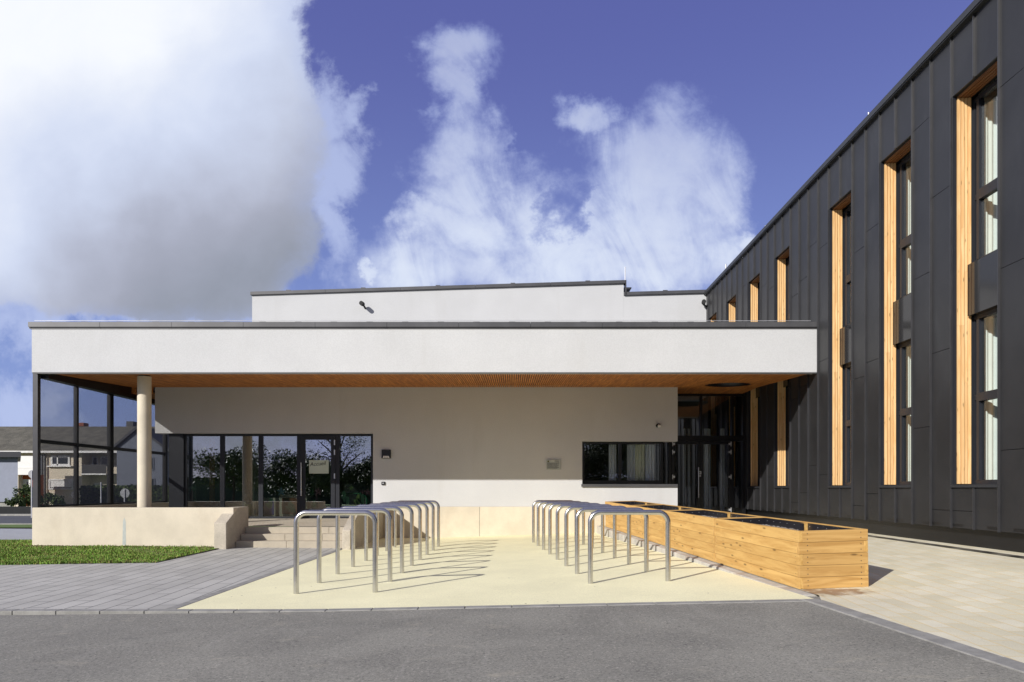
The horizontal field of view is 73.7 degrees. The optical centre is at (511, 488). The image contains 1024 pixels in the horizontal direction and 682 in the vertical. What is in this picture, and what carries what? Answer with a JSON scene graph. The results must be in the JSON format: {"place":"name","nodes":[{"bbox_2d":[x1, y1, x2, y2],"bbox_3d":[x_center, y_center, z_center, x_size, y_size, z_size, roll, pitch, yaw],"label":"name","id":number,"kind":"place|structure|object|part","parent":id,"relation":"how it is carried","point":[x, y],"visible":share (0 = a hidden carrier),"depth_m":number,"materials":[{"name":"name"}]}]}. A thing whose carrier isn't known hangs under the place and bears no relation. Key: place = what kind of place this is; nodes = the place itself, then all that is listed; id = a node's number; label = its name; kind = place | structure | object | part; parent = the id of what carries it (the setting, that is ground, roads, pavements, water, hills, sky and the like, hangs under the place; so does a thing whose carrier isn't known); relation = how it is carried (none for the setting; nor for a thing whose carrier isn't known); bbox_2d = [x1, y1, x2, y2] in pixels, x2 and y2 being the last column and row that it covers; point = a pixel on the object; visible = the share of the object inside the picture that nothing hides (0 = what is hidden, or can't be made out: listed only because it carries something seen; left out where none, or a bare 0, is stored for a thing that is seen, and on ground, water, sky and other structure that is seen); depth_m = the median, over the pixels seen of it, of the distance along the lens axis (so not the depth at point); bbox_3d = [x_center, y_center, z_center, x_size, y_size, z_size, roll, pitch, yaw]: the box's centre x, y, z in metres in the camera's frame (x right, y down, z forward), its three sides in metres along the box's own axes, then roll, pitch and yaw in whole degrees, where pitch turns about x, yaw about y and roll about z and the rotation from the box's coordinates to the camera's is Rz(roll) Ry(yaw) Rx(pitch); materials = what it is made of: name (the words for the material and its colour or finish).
{"place":"outdoors","nodes":[
{"label":"outdoors","id":0,"kind":"place"},
{"bbox_2d":[0,528,31,539],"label":"footpath","id":1,"kind":"structure","parent":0,"point":[15,534],"depth_m":20.17,"materials":[{"name":"grey concrete"}]},
{"bbox_2d":[0,516,31,522],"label":"street","id":2,"kind":"structure","parent":0,"point":[15,519],"depth_m":32.16,"materials":[{"name":"grey asphalt"}]},
{"bbox_2d":[0,539,216,564],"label":"grass bank","id":3,"kind":"structure","parent":0,"point":[140,549],"depth_m":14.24,"materials":[{"name":"green plant"}]},
{"bbox_2d":[8,545,213,547],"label":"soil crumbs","id":4,"kind":"object","parent":3,"relation":"on","point":[104,546],"visible":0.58,"depth_m":15.20,"materials":[{"name":"brown soil"}]},
{"bbox_2d":[0,547,340,608],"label":"grey paving","id":5,"kind":"structure","parent":0,"point":[165,584],"depth_m":10.18,"materials":[{"name":"grey concrete"}]},
{"bbox_2d":[0,525,343,527],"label":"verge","id":6,"kind":"structure","parent":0,"point":[15,526],"depth_m":25.87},
{"bbox_2d":[344,484,364,515],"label":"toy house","id":7,"kind":"structure","parent":0,"point":[347,490],"depth_m":20.60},
{"bbox_2d":[344,493,370,515],"bbox_3d":[-4.301,0.492,19.575,0.937,0.740,0.421,0,0,-35],"label":"toy goal","id":8,"kind":"object","parent":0,"point":[354,498],"visible":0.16,"depth_m":19.43,"materials":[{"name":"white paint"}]},
{"bbox_2d":[0,0,973,426],"label":"sky","id":9,"kind":"structure","parent":0,"point":[161,160],"materials":[{"name":"blue"}]},
{"bbox_2d":[178,533,812,608],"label":"yellow yard","id":10,"kind":"structure","parent":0,"point":[491,570],"depth_m":9.32,"materials":[{"name":"beige concrete"}]},
{"bbox_2d":[293,510,377,593],"bbox_3d":[-2.226,0.826,8.620,1.066,1.106,0.066,0,0,1],"label":"bicycle stand","id":11,"kind":"object","parent":10,"relation":"on","point":[370,514],"visible":0.94,"depth_m":8.59,"materials":[{"name":"metal"}]},
{"bbox_2d":[317,508,391,582],"bbox_3d":[-2.220,0.827,9.627,1.066,1.109,0.066,0,0,0],"label":"bicycle stand","id":12,"kind":"object","parent":10,"relation":"on","point":[319,538],"visible":0.7,"depth_m":9.60,"materials":[{"name":"metal"}]},
{"bbox_2d":[335,506,403,573],"bbox_3d":[-2.214,0.829,10.634,1.066,1.112,0.066,0,0,-1],"label":"bicycle stand","id":13,"kind":"object","parent":10,"relation":"on","point":[337,539],"visible":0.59,"depth_m":10.61,"materials":[{"name":"metal"}]},
{"bbox_2d":[351,505,413,566],"bbox_3d":[-2.208,0.830,11.641,1.066,1.114,0.066,0,0,0],"label":"bicycle stand","id":14,"kind":"object","parent":10,"relation":"on","point":[409,508],"visible":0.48,"depth_m":11.61,"materials":[{"name":"metal"}]},
{"bbox_2d":[364,503,421,560],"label":"bicycle stand","id":15,"kind":"object","parent":10,"relation":"on","point":[417,506],"visible":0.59,"depth_m":12.62,"materials":[{"name":"metal"}]},
{"bbox_2d":[376,502,428,555],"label":"bicycle stand","id":16,"kind":"object","parent":10,"relation":"on","point":[427,523],"visible":0.43,"depth_m":13.63,"materials":[{"name":"metal"}]},
{"bbox_2d":[385,501,434,550],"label":"bicycle stand","id":17,"kind":"object","parent":10,"relation":"on","point":[433,527],"visible":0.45,"depth_m":14.64,"materials":[{"name":"metal"}]},
{"bbox_2d":[394,500,439,546],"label":"bicycle stand","id":18,"kind":"object","parent":10,"relation":"on","point":[438,521],"visible":0.56,"depth_m":15.64,"materials":[{"name":"metal"}]},
{"bbox_2d":[532,500,576,542],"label":"bicycle stand","id":19,"kind":"object","parent":10,"relation":"on","point":[533,519],"visible":0.48,"depth_m":16.07,"materials":[{"name":"metal"}]},
{"bbox_2d":[537,501,584,545],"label":"bicycle stand","id":20,"kind":"object","parent":10,"relation":"on","point":[538,524],"visible":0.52,"depth_m":15.02,"materials":[{"name":"metal"}]},
{"bbox_2d":[542,502,593,549],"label":"bicycle stand","id":21,"kind":"object","parent":10,"relation":"on","point":[545,505],"visible":0.52,"depth_m":13.98,"materials":[{"name":"metal"}]},
{"bbox_2d":[548,503,603,554],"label":"bicycle stand","id":22,"kind":"object","parent":10,"relation":"on","point":[552,506],"visible":0.56,"depth_m":12.94,"materials":[{"name":"metal"}]},
{"bbox_2d":[556,504,616,559],"bbox_3d":[1.295,0.784,11.930,1.066,1.022,0.067,0,0,0],"label":"bicycle stand","id":23,"kind":"object","parent":10,"relation":"on","point":[559,508],"visible":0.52,"depth_m":11.90,"materials":[{"name":"metal"}]},
{"bbox_2d":[564,506,630,565],"bbox_3d":[1.367,0.781,10.890,1.066,1.016,0.069,0,0,0],"label":"bicycle stand","id":24,"kind":"object","parent":10,"relation":"on","point":[568,510],"visible":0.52,"depth_m":10.86,"materials":[{"name":"metal"}]},
{"bbox_2d":[575,507,648,573],"bbox_3d":[1.440,0.778,9.850,1.066,1.009,0.066,0,0,0],"label":"bicycle stand","id":25,"kind":"object","parent":10,"relation":"on","point":[646,534],"visible":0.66,"depth_m":9.82,"materials":[{"name":"metal"}]},
{"bbox_2d":[588,510,670,583],"bbox_3d":[1.512,0.774,8.810,1.066,1.003,0.066,0,0,1],"label":"bicycle stand","id":26,"kind":"object","parent":10,"relation":"on","point":[594,514],"visible":0.91,"depth_m":8.78,"materials":[{"name":"metal"}]},
{"bbox_2d":[596,526,817,596],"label":"kerb","id":27,"kind":"structure","parent":10,"relation":"on","point":[622,536],"depth_m":10.79,"materials":[{"name":"beige concrete"}]},
{"bbox_2d":[0,597,1023,681],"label":"asphalt road","id":28,"kind":"structure","parent":0,"point":[804,641],"depth_m":5.38,"materials":[{"name":"grey asphalt"}]},
{"bbox_2d":[604,525,1023,662],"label":"beige paving","id":29,"kind":"structure","parent":0,"point":[974,599],"depth_m":7.18,"materials":[{"name":"beige concrete"}]},
{"bbox_2d":[605,501,657,532],"bbox_3d":[2.978,0.683,16.840,0.824,0.664,2.581,-1,1,-4],"label":"planter","id":30,"kind":"object","parent":29,"relation":"on","point":[621,523],"visible":0.19,"depth_m":16.89,"materials":[{"name":"wood"}]},
{"bbox_2d":[629,504,698,544],"bbox_3d":[3.176,0.718,14.250,0.824,0.664,2.581,-1,1,-4],"label":"planter","id":31,"kind":"object","parent":29,"relation":"on","point":[656,529],"visible":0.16,"depth_m":14.22,"materials":[{"name":"wood"}]},
{"bbox_2d":[663,509,764,561],"bbox_3d":[3.374,0.753,11.660,0.824,0.664,2.581,-1,1,-4],"label":"planter","id":32,"kind":"object","parent":29,"relation":"on","point":[692,532],"visible":0.52,"depth_m":11.44,"materials":[{"name":"wood"}]},
{"bbox_2d":[714,517,868,588],"bbox_3d":[3.572,0.788,9.070,0.824,0.664,2.581,-1,1,-4],"label":"planter","id":33,"kind":"object","parent":29,"relation":"on","point":[797,554],"visible":1,"depth_m":7.99,"materials":[{"name":"wood"}]},
{"bbox_2d":[868,535,1023,557],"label":"drain channel","id":34,"kind":"object","parent":29,"relation":"on","point":[1003,554],"visible":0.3,"depth_m":10.11,"materials":[{"name":"grey metal"}]},
{"label":"ground","id":35,"kind":"structure","parent":0,"visible":0},
{"bbox_2d":[0,452,20,505],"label":"garage","id":36,"kind":"structure","parent":35,"relation":"on","point":[9,461],"depth_m":44.00,"materials":[{"name":"white paint"}]},
{"bbox_2d":[4,497,25,505],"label":"bush","id":37,"kind":"object","parent":35,"relation":"on","point":[13,501],"visible":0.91,"depth_m":40.82,"materials":[{"name":"green plant"}]},
{"bbox_2d":[0,514,31,528],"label":"street kerb","id":38,"kind":"structure","parent":35,"relation":"on","point":[15,523],"depth_m":27.31,"materials":[{"name":"grey concrete"}]},
{"bbox_2d":[0,506,32,513],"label":"wall","id":39,"kind":"structure","parent":35,"relation":"on","point":[15,509],"depth_m":39.40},
{"bbox_2d":[12,483,32,505],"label":"bush","id":40,"kind":"object","parent":35,"relation":"on","point":[25,490],"visible":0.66,"depth_m":41.81,"materials":[{"name":"green plant"}]},
{"bbox_2d":[16,456,43,505],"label":"house porch","id":41,"kind":"object","parent":35,"relation":"on","point":[25,465],"visible":0.34,"depth_m":57.00,"materials":[{"name":"white paint"}]},
{"bbox_2d":[23,479,30,494],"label":"door","id":42,"kind":"structure","parent":41,"relation":"in","point":[25,481],"depth_m":57.54,"materials":[{"name":"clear glass"}]},
{"bbox_2d":[28,470,32,517],"bbox_3d":[-23.918,0.390,34.010,0.400,2.620,0.080,0,0,0],"label":"road sign","id":43,"kind":"object","parent":35,"relation":"on","point":[30,474],"visible":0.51,"depth_m":33.97,"materials":[{"name":"metal"}]},
{"bbox_2d":[32,492,64,506],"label":"bush","id":44,"kind":"object","parent":35,"relation":"on","point":[52,499],"visible":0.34,"depth_m":41.97,"materials":[{"name":"green plant"}]},
{"bbox_2d":[0,421,154,505],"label":"house","id":45,"kind":"structure","parent":35,"relation":"on","point":[16,439],"depth_m":60.69,"materials":[{"name":"tile"}]},
{"bbox_2d":[48,455,72,466],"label":"window","id":46,"kind":"structure","parent":45,"relation":"in","point":[52,455],"depth_m":59.92,"materials":[{"name":"white glass"}]},
{"bbox_2d":[48,479,72,489],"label":"window","id":47,"kind":"structure","parent":45,"relation":"in","point":[48,479],"depth_m":59.92,"materials":[{"name":"grey glass"}]},
{"bbox_2d":[61,502,168,506],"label":"parapet wall","id":48,"kind":"structure","parent":35,"relation":"on","point":[163,504],"depth_m":18.61,"materials":[{"name":"beige concrete"}]},
{"bbox_2d":[33,374,167,507],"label":"glazed wall","id":49,"kind":"structure","parent":48,"relation":"on","point":[111,392],"depth_m":17.17,"materials":[{"name":"glass"}]},
{"bbox_2d":[79,484,168,505],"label":"hedge","id":50,"kind":"object","parent":35,"relation":"on","point":[155,488],"visible":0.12,"depth_m":51.95,"materials":[{"name":"green plant"}]},
{"bbox_2d":[120,489,128,498],"bbox_3d":[-20.434,0.848,36.010,0.500,1.705,0.080,0,0,0],"label":"road sign","id":51,"kind":"object","parent":35,"relation":"on","point":[127,493],"visible":0.38,"depth_m":36.03,"materials":[{"name":"metal"}]},
{"bbox_2d":[32,507,237,546],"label":"retaining wall","id":52,"kind":"structure","parent":35,"relation":"on","point":[144,526],"depth_m":15.33,"materials":[{"name":"beige concrete"}]},
{"bbox_2d":[115,426,168,485],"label":"house","id":53,"kind":"structure","parent":35,"relation":"on","point":[156,476],"depth_m":56.00,"materials":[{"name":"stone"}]},
{"bbox_2d":[214,507,247,548],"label":"stair wall","id":54,"kind":"structure","parent":35,"relation":"on","point":[229,529],"depth_m":15.20,"materials":[{"name":"concrete"}]},
{"bbox_2d":[236,527,343,548],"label":"outdoor steps","id":55,"kind":"structure","parent":35,"relation":"on","point":[269,537],"depth_m":15.68,"materials":[{"name":"stone"}]},
{"bbox_2d":[342,513,383,549],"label":"stair wall","id":56,"kind":"structure","parent":35,"relation":"on","point":[359,533],"depth_m":15.85,"materials":[{"name":"concrete"}]},
{"bbox_2d":[28,280,816,537],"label":"school building","id":57,"kind":"structure","parent":35,"relation":"on","point":[473,408],"depth_m":18.90,"materials":[{"name":"white paint"}]},
{"bbox_2d":[194,438,195,506],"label":"curtain","id":58,"kind":"object","parent":57,"relation":"hanging from","point":[195,471],"visible":0.65,"depth_m":19.34,"materials":[{"name":"grey fabric"}]},
{"bbox_2d":[184,434,221,506],"bbox_3d":[-8.629,-0.340,19.120,1.052,2.370,0.080,0,0,0],"label":"window","id":59,"kind":"structure","parent":57,"relation":"in","point":[185,435],"depth_m":19.08,"materials":[{"name":"black metal"}]},
{"bbox_2d":[209,438,214,506],"bbox_3d":[-8.677,-0.293,19.750,0.119,2.306,0.100,0,0,0],"label":"timber post","id":60,"kind":"object","parent":57,"relation":"hanging from","point":[211,472],"visible":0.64,"depth_m":19.70,"materials":[{"name":"brown wood"}]},
{"bbox_2d":[222,434,260,518],"bbox_3d":[-7.564,-0.340,19.120,1.074,2.370,0.080,0,0,0],"label":"window","id":61,"kind":"structure","parent":57,"relation":"in","point":[223,435],"depth_m":19.08,"materials":[{"name":"black metal"}]},
{"bbox_2d":[252,438,257,514],"bbox_3d":[-7.242,-0.333,19.357,0.274,2.186,0.075,0,0,0],"label":"curtain","id":62,"kind":"object","parent":57,"relation":"hanging from","point":[254,476],"visible":0.69,"depth_m":19.35,"materials":[{"name":"beige fabric"}]},
{"bbox_2d":[261,434,298,518],"bbox_3d":[-6.488,-0.340,19.120,1.074,2.370,0.080,0,0,0],"label":"window","id":63,"kind":"structure","parent":57,"relation":"in","point":[262,435],"depth_m":19.08,"materials":[{"name":"black metal"}]},
{"bbox_2d":[248,518,347,526],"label":"terrace","id":64,"kind":"structure","parent":57,"relation":"on","point":[290,522],"depth_m":17.55,"materials":[{"name":"beige concrete"}]},
{"bbox_2d":[243,502,257,515],"bbox_3d":[-7.521,0.613,19.894,0.475,0.454,0.412,0,0,0],"label":"cabinet","id":65,"kind":"object","parent":64,"relation":"on","point":[249,506],"visible":0.18,"depth_m":19.69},
{"bbox_3d":[-7.521,0.613,19.694,0.361,0.318,0.011,0,0,0],"label":"door","id":66,"kind":"part","parent":65,"relation":"part of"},
{"bbox_2d":[264,498,278,515],"bbox_3d":[-6.987,0.553,19.794,0.386,0.573,0.412,0,0,0],"label":"cabinet","id":67,"kind":"object","parent":64,"relation":"on","point":[273,510],"visible":0.35,"depth_m":19.60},
{"bbox_3d":[-6.987,0.554,19.593,0.293,0.401,0.011,0,0,0],"label":"door","id":68,"kind":"part","parent":67,"relation":"part of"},
{"bbox_2d":[279,494,310,515],"bbox_3d":[-6.327,0.502,19.894,0.816,0.677,0.412,0,0,0],"label":"cabinet","id":69,"kind":"object","parent":64,"relation":"on","point":[285,500],"visible":0.24,"depth_m":19.70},
{"bbox_3d":[-6.327,0.502,19.694,0.620,0.474,0.011,0,0,0],"label":"door","id":70,"kind":"part","parent":69,"relation":"part of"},
{"bbox_2d":[299,434,336,517],"bbox_3d":[-5.420,-0.340,19.073,1.059,2.370,0.174,0,0,0],"label":"door","id":71,"kind":"structure","parent":57,"relation":"in","point":[302,437],"depth_m":19.06,"materials":[{"name":"black metal"}]},
{"bbox_2d":[309,460,328,473],"bbox_3d":[-5.401,-0.607,19.092,0.549,0.375,0.008,0,0,0],"label":"paper sign","id":72,"kind":"object","parent":57,"relation":"attached to","point":[318,466],"visible":1,"depth_m":19.09,"materials":[{"name":"white paper"}]},
{"bbox_2d":[337,434,372,517],"bbox_3d":[-4.386,-0.340,19.120,1.004,2.370,0.080,0,0,0],"label":"window","id":73,"kind":"structure","parent":57,"relation":"in","point":[338,435],"depth_m":19.08,"materials":[{"name":"black glass"}]},
{"bbox_2d":[381,450,390,457],"bbox_3d":[-3.476,-0.950,18.864,0.250,0.238,0.070,0,0,0],"label":"wall lamp","id":74,"kind":"object","parent":57,"relation":"attached to","point":[385,453],"visible":1,"depth_m":18.83,"materials":[{"name":"black metal"}]},
{"bbox_2d":[546,460,560,469],"bbox_3d":[1.148,-0.662,18.875,0.393,0.279,0.014,0,0,0],"label":"plaque","id":75,"kind":"object","parent":57,"relation":"attached to","point":[553,464],"visible":1,"depth_m":18.87,"materials":[{"name":"beige metal"}]},
{"bbox_2d":[609,445,615,479],"bbox_3d":[2.855,-0.667,19.405,0.217,1.163,0.045,0,0,0],"label":"curtain","id":76,"kind":"object","parent":57,"relation":"hanging from","point":[612,462],"visible":0.66,"depth_m":19.40,"materials":[{"name":"grey fabric"}]},
{"bbox_2d":[581,442,677,486],"bbox_3d":[3.246,-0.677,19.025,2.662,1.262,0.350,0,0,0],"label":"window","id":77,"kind":"structure","parent":57,"relation":"in","point":[585,483],"depth_m":19.10,"materials":[{"name":"black glass"}]},
{"bbox_2d":[627,445,634,479],"bbox_3d":[3.383,-0.667,19.403,0.231,1.163,0.050,0,0,0],"label":"curtain","id":78,"kind":"object","parent":57,"relation":"hanging from","point":[630,462],"visible":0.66,"depth_m":19.41,"materials":[{"name":"grey fabric"}]},
{"bbox_2d":[635,445,644,479],"bbox_3d":[3.636,-0.667,19.399,0.275,1.163,0.055,0,0,0],"label":"curtain","id":79,"kind":"object","parent":57,"relation":"hanging from","point":[639,462],"visible":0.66,"depth_m":19.40,"materials":[{"name":"fabric"}]},
{"bbox_2d":[645,445,654,479],"bbox_3d":[3.925,-0.667,19.399,0.275,1.163,0.055,0,0,0],"label":"curtain","id":80,"kind":"object","parent":57,"relation":"hanging from","point":[649,462],"visible":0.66,"depth_m":19.40,"materials":[{"name":"grey fabric"}]},
{"bbox_2d":[683,429,685,506],"bbox_3d":[5.359,-0.551,21.212,0.076,2.621,0.064,0,0,27],"label":"curtain","id":81,"kind":"object","parent":57,"relation":"hanging from","point":[684,472],"visible":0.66,"depth_m":21.21,"materials":[{"name":"grey fabric"}]},
{"bbox_2d":[671,441,699,508],"bbox_3d":[5.139,-0.278,20.177,0.845,2.236,0.166,0,0,0],"label":"door","id":82,"kind":"structure","parent":57,"relation":"in","point":[678,442],"depth_m":20.18,"materials":[{"name":"black metal"}]},
{"bbox_2d":[688,429,689,506],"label":"curtain","id":83,"kind":"object","parent":57,"relation":"hanging from","point":[688,471],"visible":0.65,"depth_m":21.20,"materials":[{"name":"grey fabric"}]},
{"bbox_2d":[704,429,709,509],"bbox_3d":[6.114,-0.559,21.404,0.210,2.639,0.053,0,0,0],"label":"curtain","id":84,"kind":"object","parent":57,"relation":"hanging from","point":[707,474],"visible":0.66,"depth_m":21.39,"materials":[{"name":"grey fabric"}]},
{"bbox_2d":[700,441,731,511],"bbox_3d":[6.025,-0.278,20.195,0.914,2.236,0.130,0,0,0],"label":"door","id":85,"kind":"structure","parent":57,"relation":"in","point":[729,443],"depth_m":20.18,"materials":[{"name":"black metal"}]},
{"bbox_2d":[720,428,723,510],"bbox_3d":[6.592,-0.559,21.401,0.130,2.639,0.058,0,0,0],"label":"curtain","id":86,"kind":"object","parent":57,"relation":"hanging from","point":[722,473],"visible":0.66,"depth_m":21.40,"materials":[{"name":"grey fabric"}]},
{"bbox_2d":[0,549,1023,672],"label":"kerb border","id":87,"kind":"object","parent":35,"relation":"on","point":[1012,664],"visible":0.46,"depth_m":7.21,"materials":[{"name":"grey concrete"}]},
{"bbox_2d":[702,0,1023,552],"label":"clad building","id":88,"kind":"structure","parent":35,"relation":"on","point":[884,250],"depth_m":11.80,"materials":[{"name":"metal"}]},
{"bbox_2d":[709,314,715,487],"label":"window","id":89,"kind":"structure","parent":88,"relation":"in","point":[712,399],"depth_m":24.03,"materials":[{"name":"orange glass"}]},
{"bbox_2d":[726,296,735,487],"bbox_3d":[7.084,-3.002,21.446,0.435,5.975,1.058,0,0,1],"label":"window","id":90,"kind":"structure","parent":88,"relation":"in","point":[731,306],"depth_m":21.94,"materials":[{"name":"orange glass"}]},
{"bbox_2d":[747,274,761,487],"bbox_3d":[7.053,-3.002,19.352,0.435,5.975,1.058,0,0,1],"label":"window","id":91,"kind":"structure","parent":88,"relation":"in","point":[753,288],"depth_m":19.84,"materials":[{"name":"orange glass"}]},
{"bbox_2d":[774,248,788,487],"bbox_3d":[7.022,-3.002,17.258,0.435,5.975,1.058,0,0,1],"label":"window","id":92,"kind":"structure","parent":88,"relation":"in","point":[782,265],"depth_m":17.74,"materials":[{"name":"orange glass"}]},
{"bbox_2d":[828,192,850,487],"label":"window","id":93,"kind":"structure","parent":88,"relation":"in","point":[839,219],"depth_m":14.60,"materials":[{"name":"orange glass"}]},
{"bbox_2d":[878,138,910,487],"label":"window","id":94,"kind":"structure","parent":88,"relation":"in","point":[895,178],"depth_m":12.50,"materials":[{"name":"orange glass"}]},
{"bbox_2d":[950,61,997,487],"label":"window","id":95,"kind":"structure","parent":88,"relation":"in","point":[974,121],"depth_m":10.40,"materials":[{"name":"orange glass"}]}
]}

